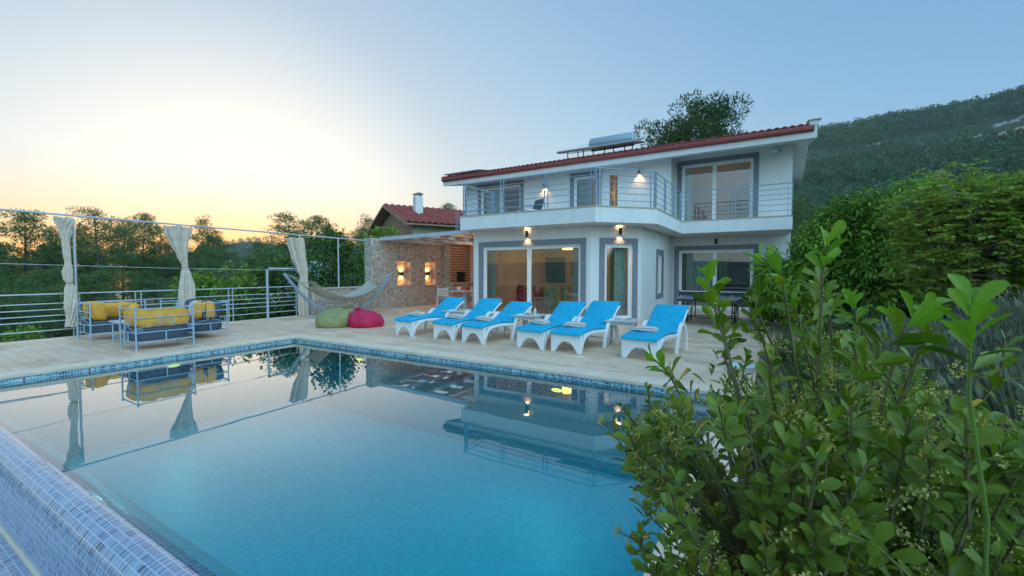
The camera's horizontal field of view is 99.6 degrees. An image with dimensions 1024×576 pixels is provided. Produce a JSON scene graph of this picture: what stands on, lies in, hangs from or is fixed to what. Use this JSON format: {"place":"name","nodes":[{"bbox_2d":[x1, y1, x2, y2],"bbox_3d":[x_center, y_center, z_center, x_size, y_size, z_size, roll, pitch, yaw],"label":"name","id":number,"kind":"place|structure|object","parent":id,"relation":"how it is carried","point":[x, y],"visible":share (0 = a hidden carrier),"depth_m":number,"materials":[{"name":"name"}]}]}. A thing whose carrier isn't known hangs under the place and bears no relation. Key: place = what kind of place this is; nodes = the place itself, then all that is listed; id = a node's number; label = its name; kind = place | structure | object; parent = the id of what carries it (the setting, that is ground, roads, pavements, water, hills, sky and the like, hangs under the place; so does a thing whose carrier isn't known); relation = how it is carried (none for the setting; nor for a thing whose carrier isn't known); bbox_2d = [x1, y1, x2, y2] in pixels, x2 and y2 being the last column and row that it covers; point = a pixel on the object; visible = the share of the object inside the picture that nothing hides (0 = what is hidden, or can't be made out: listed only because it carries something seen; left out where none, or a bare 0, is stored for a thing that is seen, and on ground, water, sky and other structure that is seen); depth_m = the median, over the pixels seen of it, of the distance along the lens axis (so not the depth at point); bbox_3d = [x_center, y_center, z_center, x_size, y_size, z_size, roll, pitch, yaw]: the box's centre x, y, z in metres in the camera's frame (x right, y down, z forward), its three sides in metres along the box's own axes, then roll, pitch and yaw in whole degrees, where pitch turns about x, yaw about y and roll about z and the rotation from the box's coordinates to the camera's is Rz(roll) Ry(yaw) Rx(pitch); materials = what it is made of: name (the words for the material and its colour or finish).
{"place":"outdoors","nodes":[
{"label":"outdoors","id":0,"kind":"place"},
{"bbox_2d":[0,533,33,575],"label":"overflow channel","id":1,"kind":"object","parent":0,"point":[12,563],"depth_m":3.14,"materials":[{"name":"tile"}]},
{"bbox_2d":[0,526,39,575],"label":"channel trim","id":2,"kind":"structure","parent":1,"relation":"on","point":[27,563],"depth_m":3.23,"materials":[{"name":"stone"}]},
{"bbox_2d":[0,341,596,438],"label":"pool water","id":3,"kind":"structure","parent":0,"point":[32,407],"depth_m":6.33,"materials":[{"name":"liquid"}]},
{"bbox_2d":[70,399,666,575],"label":"pool floor","id":4,"kind":"structure","parent":0,"point":[295,487],"depth_m":5.60,"materials":[{"name":"tile"}]},
{"bbox_2d":[35,395,295,458],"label":"pool wall","id":5,"kind":"structure","parent":4,"relation":"on","point":[74,442],"depth_m":7.51,"materials":[{"name":"tile"}]},
{"bbox_2d":[0,425,238,575],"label":"pool overflow edge","id":6,"kind":"object","parent":5,"relation":"attached to","point":[61,514],"visible":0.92,"depth_m":2.93,"materials":[{"name":"tile"}]},
{"bbox_2d":[0,339,294,383],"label":"pool wall","id":7,"kind":"structure","parent":5,"relation":"on","point":[117,365],"depth_m":7.44,"materials":[{"name":"tile"}]},
{"bbox_2d":[296,383,704,485],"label":"pool wall","id":8,"kind":"structure","parent":4,"relation":"on","point":[563,433],"depth_m":7.06,"materials":[{"name":"tile"}]},
{"bbox_2d":[295,339,715,421],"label":"pool wall","id":9,"kind":"structure","parent":8,"relation":"on","point":[608,393],"depth_m":6.31,"materials":[{"name":"tile"}]},
{"bbox_2d":[0,302,810,389],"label":"terrace paving","id":10,"kind":"structure","parent":0,"point":[698,355],"depth_m":8.76,"materials":[{"name":"stone"}]},
{"bbox_2d":[76,299,145,341],"bbox_3d":[-9.085,0.705,9.839,0.846,0.835,0.998,1,3,31],"label":"iron sofa","id":11,"kind":"object","parent":10,"relation":"on","point":[90,326],"visible":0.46,"depth_m":9.46,"materials":[{"name":"white metal"}]},
{"bbox_2d":[82,302,106,320],"bbox_3d":[-9.140,0.516,9.489,0.460,0.428,0.287,1,2,19],"label":"cushion","id":12,"kind":"object","parent":11,"relation":"on","point":[98,311],"visible":0.88,"depth_m":9.39,"materials":[{"name":"yellow fabric"}]},
{"bbox_2d":[102,302,130,317],"bbox_3d":[-9.267,0.514,10.012,0.266,0.382,0.860,1,3,31],"label":"back cushion","id":13,"kind":"object","parent":11,"relation":"on","point":[112,309],"visible":0.33,"depth_m":9.98,"materials":[{"name":"yellow fabric"}]},
{"bbox_2d":[0,315,300,344],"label":"terrace edge","id":14,"kind":"object","parent":10,"relation":"on","point":[35,340],"visible":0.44,"depth_m":9.93,"materials":[{"name":"stone"}]},
{"bbox_2d":[0,268,297,336],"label":"terrace railing","id":15,"kind":"object","parent":14,"relation":"on","point":[267,302],"visible":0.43,"depth_m":11.04,"materials":[{"name":"grey metal"}]},
{"bbox_2d":[0,208,365,336],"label":"pole frame","id":16,"kind":"object","parent":14,"relation":"on","point":[74,253],"visible":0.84,"depth_m":10.38,"materials":[{"name":"paint"}]},
{"bbox_2d":[53,216,78,326],"bbox_3d":[-9.933,-0.354,9.651,0.228,2.457,0.374,1,3,31],"label":"gathered curtain","id":17,"kind":"object","parent":16,"relation":"hanging from","point":[65,225],"visible":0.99,"depth_m":9.65,"materials":[{"name":"fabric"}]},
{"bbox_2d":[163,225,194,305],"bbox_3d":[-8.819,-0.410,11.490,0.410,2.458,0.661,1,3,31],"label":"gathered curtain","id":18,"kind":"object","parent":16,"relation":"hanging from","point":[178,237],"visible":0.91,"depth_m":11.49,"materials":[{"name":"fabric"}]},
{"bbox_2d":[286,237,308,315],"bbox_3d":[-7.087,-0.357,14.354,0.359,2.599,0.732,1,3,31],"label":"gathered curtain","id":19,"kind":"object","parent":16,"relation":"hanging from","point":[296,248],"visible":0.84,"depth_m":14.38,"materials":[{"name":"fabric"}]},
{"bbox_2d":[118,303,194,351],"bbox_3d":[-7.094,0.750,8.669,0.786,0.835,0.988,1,3,31],"label":"iron sofa","id":20,"kind":"object","parent":10,"relation":"on","point":[136,334],"visible":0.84,"depth_m":8.41,"materials":[{"name":"white metal"}]},
{"bbox_2d":[133,307,189,327],"bbox_3d":[-6.889,0.571,8.538,0.266,0.382,0.900,1,3,31],"label":"back cushion","id":21,"kind":"object","parent":20,"relation":"on","point":[178,320],"visible":0.85,"depth_m":8.44,"materials":[{"name":"yellow fabric"}]},
{"bbox_2d":[159,298,227,339],"bbox_3d":[-7.434,0.695,10.113,1.608,0.835,0.746,1,3,31],"label":"iron sofa","id":22,"kind":"object","parent":10,"relation":"on","point":[207,325],"visible":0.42,"depth_m":9.72,"materials":[{"name":"white metal"}]},
{"bbox_2d":[194,301,214,319],"bbox_3d":[-6.987,0.504,9.823,0.420,0.428,0.267,-2,3,-37],"label":"cushion","id":23,"kind":"object","parent":22,"relation":"on","point":[202,307],"visible":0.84,"depth_m":9.74,"materials":[{"name":"yellow fabric"}]},
{"bbox_2d":[315,306,353,327],"bbox_3d":[-4.802,0.773,11.791,1.071,0.550,0.864,0,2,0],"label":"bean bag","id":24,"kind":"object","parent":10,"relation":"on","point":[335,318],"visible":0.84,"depth_m":11.47,"materials":[{"name":"green fabric"}]},
{"bbox_2d":[283,273,391,317],"bbox_3d":[-5.659,0.211,14.611,1.300,1.457,4.231,1,3,31],"label":"hammock stand","id":25,"kind":"object","parent":10,"relation":"on","point":[293,285],"visible":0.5,"depth_m":13.80,"materials":[{"name":"blue paint"}]},
{"bbox_2d":[288,274,388,300],"bbox_3d":[-5.659,-0.007,14.603,0.920,0.917,3.966,1,3,31],"label":"hammock","id":26,"kind":"object","parent":25,"relation":"hanging from","point":[349,297],"visible":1,"depth_m":14.30,"materials":[{"name":"beige fabric"}]},
{"bbox_2d":[309,286,370,315],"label":"stone wall","id":27,"kind":"structure","parent":10,"relation":"on","point":[325,303],"depth_m":15.36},
{"bbox_2d":[348,307,383,327],"bbox_3d":[-3.999,0.793,11.832,0.997,0.506,0.872,0,2,0],"label":"bean bag","id":28,"kind":"object","parent":10,"relation":"on","point":[358,317],"visible":0.95,"depth_m":11.52,"materials":[{"name":"fabric"}]},
{"bbox_2d":[0,334,751,575],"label":"pool coping","id":29,"kind":"object","parent":10,"relation":"on","point":[603,376],"visible":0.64,"depth_m":6.95,"materials":[{"name":"stone"}]},
{"bbox_2d":[364,238,442,309],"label":"stone wall","id":30,"kind":"structure","parent":10,"relation":"on","point":[414,284],"depth_m":18.16,"materials":[{"name":"stone"}]},
{"bbox_2d":[394,297,464,336],"bbox_3d":[-2.013,0.679,10.720,0.740,0.830,1.746,2,3,39],"label":"sun lounger","id":31,"kind":"object","parent":10,"relation":"on","point":[447,303],"visible":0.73,"depth_m":10.44,"materials":[{"name":"fabric"}]},
{"bbox_2d":[442,244,473,301],"bbox_3d":[-2.556,-0.664,20.681,0.690,2.740,1.630,1,3,31],"label":"barbecue","id":32,"kind":"object","parent":10,"relation":"on","point":[456,266],"visible":0.93,"depth_m":20.33,"materials":[{"name":"brick"}]},
{"bbox_2d":[432,298,501,340],"bbox_3d":[-1.019,0.701,10.158,0.740,0.830,1.746,2,3,37],"label":"sun lounger","id":33,"kind":"object","parent":10,"relation":"on","point":[485,306],"visible":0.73,"depth_m":10.14,"materials":[{"name":"fabric"}]},
{"bbox_2d":[460,301,532,344],"bbox_3d":[-0.310,0.743,9.655,0.740,0.786,1.745,2,3,39],"label":"sun lounger","id":34,"kind":"object","parent":10,"relation":"on","point":[505,318],"visible":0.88,"depth_m":9.47,"materials":[{"name":"white plastic"}]},
{"bbox_2d":[516,301,586,349],"bbox_3d":[0.848,0.744,9.026,0.740,0.830,1.746,2,3,38],"label":"sun lounger","id":35,"kind":"object","parent":10,"relation":"on","point":[563,312],"visible":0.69,"depth_m":8.68,"materials":[{"name":"fabric"}]},
{"bbox_2d":[550,300,619,354],"bbox_3d":[1.486,0.739,8.592,0.740,0.875,1.747,2,3,38],"label":"sun lounger","id":36,"kind":"object","parent":10,"relation":"on","point":[597,314],"visible":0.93,"depth_m":8.48,"materials":[{"name":"fabric"}]},
{"bbox_2d":[441,117,821,320],"bbox_3d":[3.939,-2.693,18.614,14.920,6.993,13.522,1,3,31],"label":"villa","id":37,"kind":"object","parent":10,"relation":"on","point":[665,209],"visible":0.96,"depth_m":15.45,"materials":[{"name":"white paint"}]},
{"bbox_2d":[379,230,473,245],"bbox_3d":[-1.918,-2.007,18.061,4.440,0.224,5.300,1,3,31],"label":"pergola","id":38,"kind":"object","parent":37,"relation":"on","point":[447,237],"visible":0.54,"depth_m":16.86,"materials":[{"name":"paint"}]},
{"bbox_2d":[478,180,523,213],"bbox_3d":[-0.525,-3.744,20.363,2.545,2.360,0.155,1,3,31],"label":"window","id":39,"kind":"structure","parent":37,"relation":"in","point":[521,185],"depth_m":20.35,"materials":[{"name":"white plastic"}]},
{"bbox_2d":[518,285,536,310],"bbox_3d":[0.614,0.382,16.508,0.720,0.950,0.680,0,2,-9],"label":"indoor armchair","id":40,"kind":"object","parent":37,"relation":"on","point":[522,293],"visible":0.65,"depth_m":16.66,"materials":[{"name":"red fabric"}]},
{"bbox_2d":[478,238,585,317],"bbox_3d":[0.555,-0.293,13.757,3.855,2.430,0.155,1,3,31],"label":"glass door","id":41,"kind":"structure","parent":37,"relation":"in","point":[580,243],"depth_m":13.75,"materials":[{"name":"white plastic"}]},
{"bbox_2d":[544,286,560,312],"bbox_3d":[1.600,0.419,15.521,0.680,0.950,0.720,-2,3,-39],"label":"indoor armchair","id":42,"kind":"object","parent":37,"relation":"on","point":[552,301],"visible":0.68,"depth_m":15.27,"materials":[{"name":"green fabric"}]},
{"bbox_2d":[536,286,572,305],"bbox_3d":[1.920,0.354,17.482,2.200,0.830,0.850,1,3,31],"label":"indoor sofa","id":43,"kind":"object","parent":37,"relation":"on","point":[540,298],"visible":0.3,"depth_m":17.54,"materials":[{"name":"brown fabric"}]},
{"bbox_2d":[546,258,564,282],"bbox_3d":[1.851,-0.764,18.580,0.900,1.060,0.030,1,3,31],"label":"picture","id":44,"kind":"object","parent":37,"relation":"attached to","point":[555,270],"visible":1,"depth_m":18.55,"materials":[{"name":"green fabric"}]},
{"bbox_2d":[570,170,601,206],"bbox_3d":[3.100,-3.660,18.167,1.390,2.360,0.152,1,3,31],"label":"balcony door","id":45,"kind":"structure","parent":37,"relation":"in","point":[572,179],"depth_m":18.31,"materials":[{"name":"white plastic"}]},
{"bbox_2d":[557,132,645,157],"bbox_3d":[3.767,-5.931,17.873,3.534,1.160,1.605,1,3,31],"label":"solar water heater","id":46,"kind":"object","parent":37,"relation":"on","point":[613,142],"visible":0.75,"depth_m":17.78,"materials":[{"name":"white metal"}]},
{"bbox_2d":[599,238,637,318],"bbox_3d":[3.160,-0.265,12.958,1.275,2.435,0.152,-1,2,-16],"label":"glass door","id":47,"kind":"structure","parent":37,"relation":"in","point":[632,274],"depth_m":13.00,"materials":[{"name":"white plastic"}]},
{"bbox_2d":[656,249,663,298],"bbox_3d":[5.146,-0.491,15.254,0.152,1.710,1.120,1,3,31],"label":"window","id":48,"kind":"structure","parent":37,"relation":"in","point":[661,252],"depth_m":15.46,"materials":[{"name":"white plastic"}]},
{"bbox_2d":[674,244,758,310],"bbox_3d":[7.698,-0.404,16.443,2.910,2.425,0.155,1,3,31],"label":"glass door","id":49,"kind":"structure","parent":37,"relation":"in","point":[753,248],"depth_m":16.57,"materials":[{"name":"white plastic"}]},
{"bbox_2d":[677,152,758,220],"bbox_3d":[7.700,-3.659,16.317,2.785,2.500,0.155,1,3,31],"label":"glass door","id":50,"kind":"structure","parent":37,"relation":"in","point":[754,171],"depth_m":16.25,"materials":[{"name":"white plastic"}]},
{"bbox_2d":[728,187,749,217],"bbox_3d":[9.668,-3.326,18.070,1.100,1.700,0.575,1,3,31],"label":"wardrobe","id":51,"kind":"object","parent":37,"relation":"on","point":[743,204],"visible":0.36,"depth_m":17.88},
{"bbox_2d":[621,304,688,361],"bbox_3d":[2.660,0.778,7.964,0.740,0.845,1.746,2,3,38],"label":"sun lounger","id":52,"kind":"object","parent":10,"relation":"on","point":[667,320],"visible":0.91,"depth_m":7.89,"materials":[{"name":"fabric"}]},
{"bbox_2d":[676,290,747,327],"bbox_3d":[5.918,0.551,12.814,1.860,0.915,2.740,1,3,31],"label":"dining table","id":53,"kind":"object","parent":10,"relation":"on","point":[687,297],"visible":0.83,"depth_m":12.60,"materials":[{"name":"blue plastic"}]},
{"bbox_2d":[0,0,1023,287],"label":"sky","id":54,"kind":"structure","parent":0,"point":[238,113],"materials":[{"name":"blue"}]},
{"bbox_2d":[2,84,1023,476],"bbox_3d":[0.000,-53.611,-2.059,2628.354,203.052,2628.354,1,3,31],"label":"terrain","id":55,"kind":"structure","parent":0,"point":[948,136],"depth_m":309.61,"materials":[{"name":"plant"}]},
{"bbox_2d":[0,226,16,283],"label":"pine tree","id":56,"kind":"object","parent":55,"relation":"on","point":[2,248],"visible":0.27,"depth_m":30.69,"materials":[{"name":"green plant"}]},
{"bbox_2d":[0,285,44,342],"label":"pine tree","id":57,"kind":"object","parent":55,"relation":"on","point":[3,328],"visible":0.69,"depth_m":22.86,"materials":[{"name":"green plant"}]},
{"bbox_2d":[0,323,47,342],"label":"green bush","id":58,"kind":"object","parent":55,"relation":"on","point":[32,336],"visible":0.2,"depth_m":10.62,"materials":[{"name":"green plant"}]},
{"bbox_2d":[0,290,57,339],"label":"pine tree","id":59,"kind":"object","parent":55,"relation":"on","point":[14,314],"visible":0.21,"depth_m":24.14,"materials":[{"name":"green plant"}]},
{"bbox_2d":[0,280,63,338],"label":"pine tree","id":60,"kind":"object","parent":55,"relation":"on","point":[28,286],"visible":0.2,"depth_m":26.94,"materials":[{"name":"green plant"}]},
{"bbox_2d":[6,269,64,328],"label":"pine tree","id":61,"kind":"object","parent":55,"relation":"on","point":[39,275],"visible":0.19,"depth_m":29.42,"materials":[{"name":"green plant"}]},
{"bbox_2d":[5,285,82,337],"bbox_3d":[-23.889,1.956,22.142,2.650,4.277,2.952,1,2,28],"label":"pine tree","id":62,"kind":"object","parent":55,"relation":"on","point":[50,318],"visible":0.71,"depth_m":21.96,"materials":[{"name":"green plant"}]},
{"bbox_2d":[0,208,92,339],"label":"pine tree","id":63,"kind":"object","parent":55,"relation":"on","point":[25,243],"visible":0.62,"depth_m":33.57,"materials":[{"name":"green plant"}]},
{"bbox_2d":[49,271,111,333],"bbox_3d":[-25.299,1.602,25.585,2.754,5.198,3.036,1,2,20],"label":"pine tree","id":64,"kind":"object","parent":55,"relation":"on","point":[88,294],"visible":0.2,"depth_m":25.43,"materials":[{"name":"green plant"}]},
{"bbox_2d":[63,269,128,301],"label":"pine tree","id":65,"kind":"object","parent":55,"relation":"on","point":[101,280],"visible":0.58,"depth_m":25.59,"materials":[{"name":"green plant"}]},
{"bbox_2d":[51,205,144,291],"bbox_3d":[-34.206,-2.337,35.799,5.895,9.068,5.291,0,2,7],"label":"pine tree","id":66,"kind":"object","parent":55,"relation":"on","point":[103,238],"visible":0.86,"depth_m":35.90,"materials":[{"name":"green plant"}]},
{"bbox_2d":[77,262,129,293],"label":"pine tree","id":67,"kind":"object","parent":55,"relation":"on","point":[109,269],"visible":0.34,"depth_m":28.95,"materials":[{"name":"green plant"}]},
{"bbox_2d":[71,246,140,297],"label":"pine tree","id":68,"kind":"object","parent":55,"relation":"on","point":[79,262],"visible":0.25,"depth_m":38.81,"materials":[{"name":"green plant"}]},
{"bbox_2d":[88,216,157,299],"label":"pine tree","id":69,"kind":"object","parent":55,"relation":"on","point":[126,237],"visible":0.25,"depth_m":46.19,"materials":[{"name":"green plant"}]},
{"bbox_2d":[102,270,157,307],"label":"pine tree","id":70,"kind":"object","parent":55,"relation":"on","point":[131,283],"visible":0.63,"depth_m":25.25,"materials":[{"name":"green plant"}]},
{"bbox_2d":[111,211,163,306],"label":"pine tree","id":71,"kind":"object","parent":55,"relation":"on","point":[136,244],"visible":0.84,"depth_m":40.04,"materials":[{"name":"green plant"}]},
{"bbox_2d":[122,270,162,308],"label":"pine tree","id":72,"kind":"object","parent":55,"relation":"on","point":[147,273],"visible":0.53,"depth_m":31.21,"materials":[{"name":"green plant"}]},
{"bbox_2d":[135,250,175,307],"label":"pine tree","id":73,"kind":"object","parent":55,"relation":"on","point":[158,270],"visible":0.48,"depth_m":41.78,"materials":[{"name":"green plant"}]},
{"bbox_2d":[141,224,176,297],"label":"pine tree","id":74,"kind":"object","parent":55,"relation":"on","point":[162,237],"visible":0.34,"depth_m":50.08,"materials":[{"name":"green plant"}]},
{"bbox_2d":[173,267,231,319],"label":"fig tree","id":75,"kind":"object","parent":55,"relation":"on","point":[203,279],"visible":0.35,"depth_m":15.59,"materials":[{"name":"green plant"}]},
{"bbox_2d":[188,214,224,269],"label":"pine tree","id":76,"kind":"object","parent":55,"relation":"on","point":[201,247],"visible":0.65,"depth_m":46.12,"materials":[{"name":"green plant"}]},
{"bbox_2d":[199,248,234,279],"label":"pine tree","id":77,"kind":"object","parent":55,"relation":"on","point":[212,260],"visible":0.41,"depth_m":37.41,"materials":[{"name":"green plant"}]},
{"bbox_2d":[198,228,237,268],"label":"pine tree","id":78,"kind":"object","parent":55,"relation":"on","point":[225,246],"visible":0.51,"depth_m":53.93,"materials":[{"name":"green plant"}]},
{"bbox_2d":[201,260,287,321],"bbox_3d":[-10.234,0.654,16.306,3.210,3.458,2.984,-1,3,-28],"label":"fig tree","id":79,"kind":"object","parent":55,"relation":"on","point":[231,281],"visible":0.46,"depth_m":16.02,"materials":[{"name":"green plant"}]},
{"bbox_2d":[230,305,285,320],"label":"green bush","id":80,"kind":"object","parent":55,"relation":"on","point":[271,315],"visible":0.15,"depth_m":15.13,"materials":[{"name":"green plant"}]},
{"bbox_2d":[233,249,331,319],"bbox_3d":[-9.015,0.274,17.159,3.954,3.612,3.871,1,3,31],"label":"vine bush","id":81,"kind":"object","parent":55,"relation":"on","point":[286,308],"visible":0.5,"depth_m":16.54,"materials":[{"name":"green plant"}]},
{"bbox_2d":[250,211,319,266],"bbox_3d":[-15.389,-1.819,29.665,4.783,7.128,5.330,-1,2,-25],"label":"pine tree","id":82,"kind":"object","parent":55,"relation":"on","point":[280,219],"visible":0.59,"depth_m":29.56,"materials":[{"name":"green plant"}]},
{"bbox_2d":[253,223,364,315],"bbox_3d":[-7.585,-0.364,18.050,4.610,4.656,4.817,1,3,31],"label":"vine bush","id":83,"kind":"object","parent":55,"relation":"on","point":[331,264],"visible":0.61,"depth_m":17.83,"materials":[{"name":"green plant"}]},
{"bbox_2d":[284,215,337,258],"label":"pine tree","id":84,"kind":"object","parent":55,"relation":"on","point":[320,221],"visible":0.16,"depth_m":34.29,"materials":[{"name":"green plant"}]},
{"bbox_2d":[347,225,403,285],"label":"fruit tree","id":85,"kind":"object","parent":55,"relation":"on","point":[383,232],"visible":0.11,"depth_m":28.58,"materials":[{"name":"green plant"}]},
{"bbox_2d":[365,192,464,244],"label":"neighbour house","id":86,"kind":"structure","parent":55,"relation":"on","point":[417,217],"depth_m":33.42,"materials":[{"name":"tile"}]},
{"bbox_2d":[632,89,754,147],"bbox_3d":[12.890,-6.644,30.360,9.906,13.348,9.081,0,2,-3],"label":"pine tree","id":87,"kind":"object","parent":55,"relation":"on","point":[710,122],"visible":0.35,"depth_m":28.31,"materials":[{"name":"green plant"}]},
{"bbox_2d":[791,192,825,243],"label":"pine tree","id":88,"kind":"object","parent":55,"relation":"on","point":[800,203],"visible":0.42,"depth_m":33.22,"materials":[{"name":"green plant"}]},
{"bbox_2d":[738,302,1017,532],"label":"garden soil","id":89,"kind":"structure","parent":0,"point":[902,308],"depth_m":6.70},
{"bbox_2d":[750,324,810,367],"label":"rosemary bush","id":90,"kind":"object","parent":89,"relation":"on","point":[782,355],"visible":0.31,"depth_m":7.00,"materials":[{"name":"plant"}]},
{"bbox_2d":[596,220,1023,575],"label":"glossy shrub","id":91,"kind":"object","parent":89,"relation":"on","point":[858,516],"visible":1,"depth_m":0.73,"materials":[{"name":"green plant"}]},
{"bbox_2d":[774,342,848,402],"bbox_3d":[3.627,1.014,5.070,1.197,0.742,1.105,-2,3,-42],"label":"rosemary bush","id":92,"kind":"object","parent":89,"relation":"on","point":[801,375],"visible":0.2,"depth_m":5.14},
{"bbox_2d":[749,237,878,328],"bbox_3d":[7.489,-0.206,10.584,3.021,2.620,3.174,1,3,31],"label":"leafy tree","id":93,"kind":"object","parent":89,"relation":"on","point":[768,310],"visible":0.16,"depth_m":10.12,"materials":[{"name":"green plant"}]},
{"bbox_2d":[807,305,910,345],"bbox_3d":[5.216,0.697,6.313,1.497,0.928,1.382,1,3,32],"label":"rosemary bush","id":94,"kind":"object","parent":89,"relation":"on","point":[873,314],"visible":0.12,"depth_m":6.43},
{"bbox_2d":[790,173,958,318],"bbox_3d":[8.046,-0.889,9.550,3.355,3.210,3.399,1,3,31],"label":"leafy tree","id":95,"kind":"object","parent":89,"relation":"on","point":[864,243],"visible":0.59,"depth_m":9.18,"materials":[{"name":"green plant"}]},
{"bbox_2d":[806,358,984,444],"bbox_3d":[3.219,0.946,3.476,1.501,0.823,1.290,1,3,31],"label":"lavender plant","id":96,"kind":"object","parent":89,"relation":"on","point":[904,371],"visible":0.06,"depth_m":3.39,"materials":[{"name":"plant"}]},
{"bbox_2d":[862,314,983,385],"bbox_3d":[4.374,0.717,4.609,1.420,0.906,1.653,0,2,2],"label":"lavender plant","id":97,"kind":"object","parent":89,"relation":"on","point":[913,328],"visible":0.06,"depth_m":4.62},
{"bbox_2d":[854,326,1005,414],"bbox_3d":[3.721,0.786,3.938,1.325,0.917,1.492,-2,3,-39],"label":"lavender plant","id":98,"kind":"object","parent":89,"relation":"on","point":[909,348],"visible":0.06,"depth_m":3.88,"materials":[{"name":"plant"}]},
{"bbox_2d":[869,158,1023,320],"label":"feathery tree","id":99,"kind":"object","parent":89,"relation":"on","point":[934,251],"visible":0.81,"depth_m":5.68,"materials":[{"name":"green plant"}]},
{"bbox_2d":[893,342,1021,431],"bbox_3d":[3.424,0.774,2.972,1.180,0.817,1.329,-1,2,-15],"label":"lavender plant","id":100,"kind":"object","parent":89,"relation":"on","point":[983,382],"visible":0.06,"depth_m":3.07,"materials":[{"name":"plant"}]},
{"bbox_2d":[909,291,1023,348],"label":"lavender plant","id":101,"kind":"object","parent":89,"relation":"on","point":[995,301],"visible":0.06,"depth_m":4.85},
{"bbox_2d":[917,353,1023,467],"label":"lavender plant","id":102,"kind":"object","parent":89,"relation":"on","point":[1019,392],"visible":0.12,"depth_m":2.48,"materials":[{"name":"plant"}]},
{"bbox_2d":[918,305,1023,368],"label":"lavender plant","id":103,"kind":"object","parent":89,"relation":"on","point":[1006,321],"visible":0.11,"depth_m":4.21,"materials":[{"name":"plant"}]},
{"bbox_2d":[918,168,1023,325],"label":"feathery tree","id":104,"kind":"object","parent":89,"relation":"on","point":[962,188],"visible":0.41,"depth_m":5.47,"materials":[{"name":"green plant"}]},
{"bbox_2d":[922,323,1023,398],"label":"lavender plant","id":105,"kind":"object","parent":89,"relation":"on","point":[999,337],"visible":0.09,"depth_m":3.67,"materials":[{"name":"plant"}]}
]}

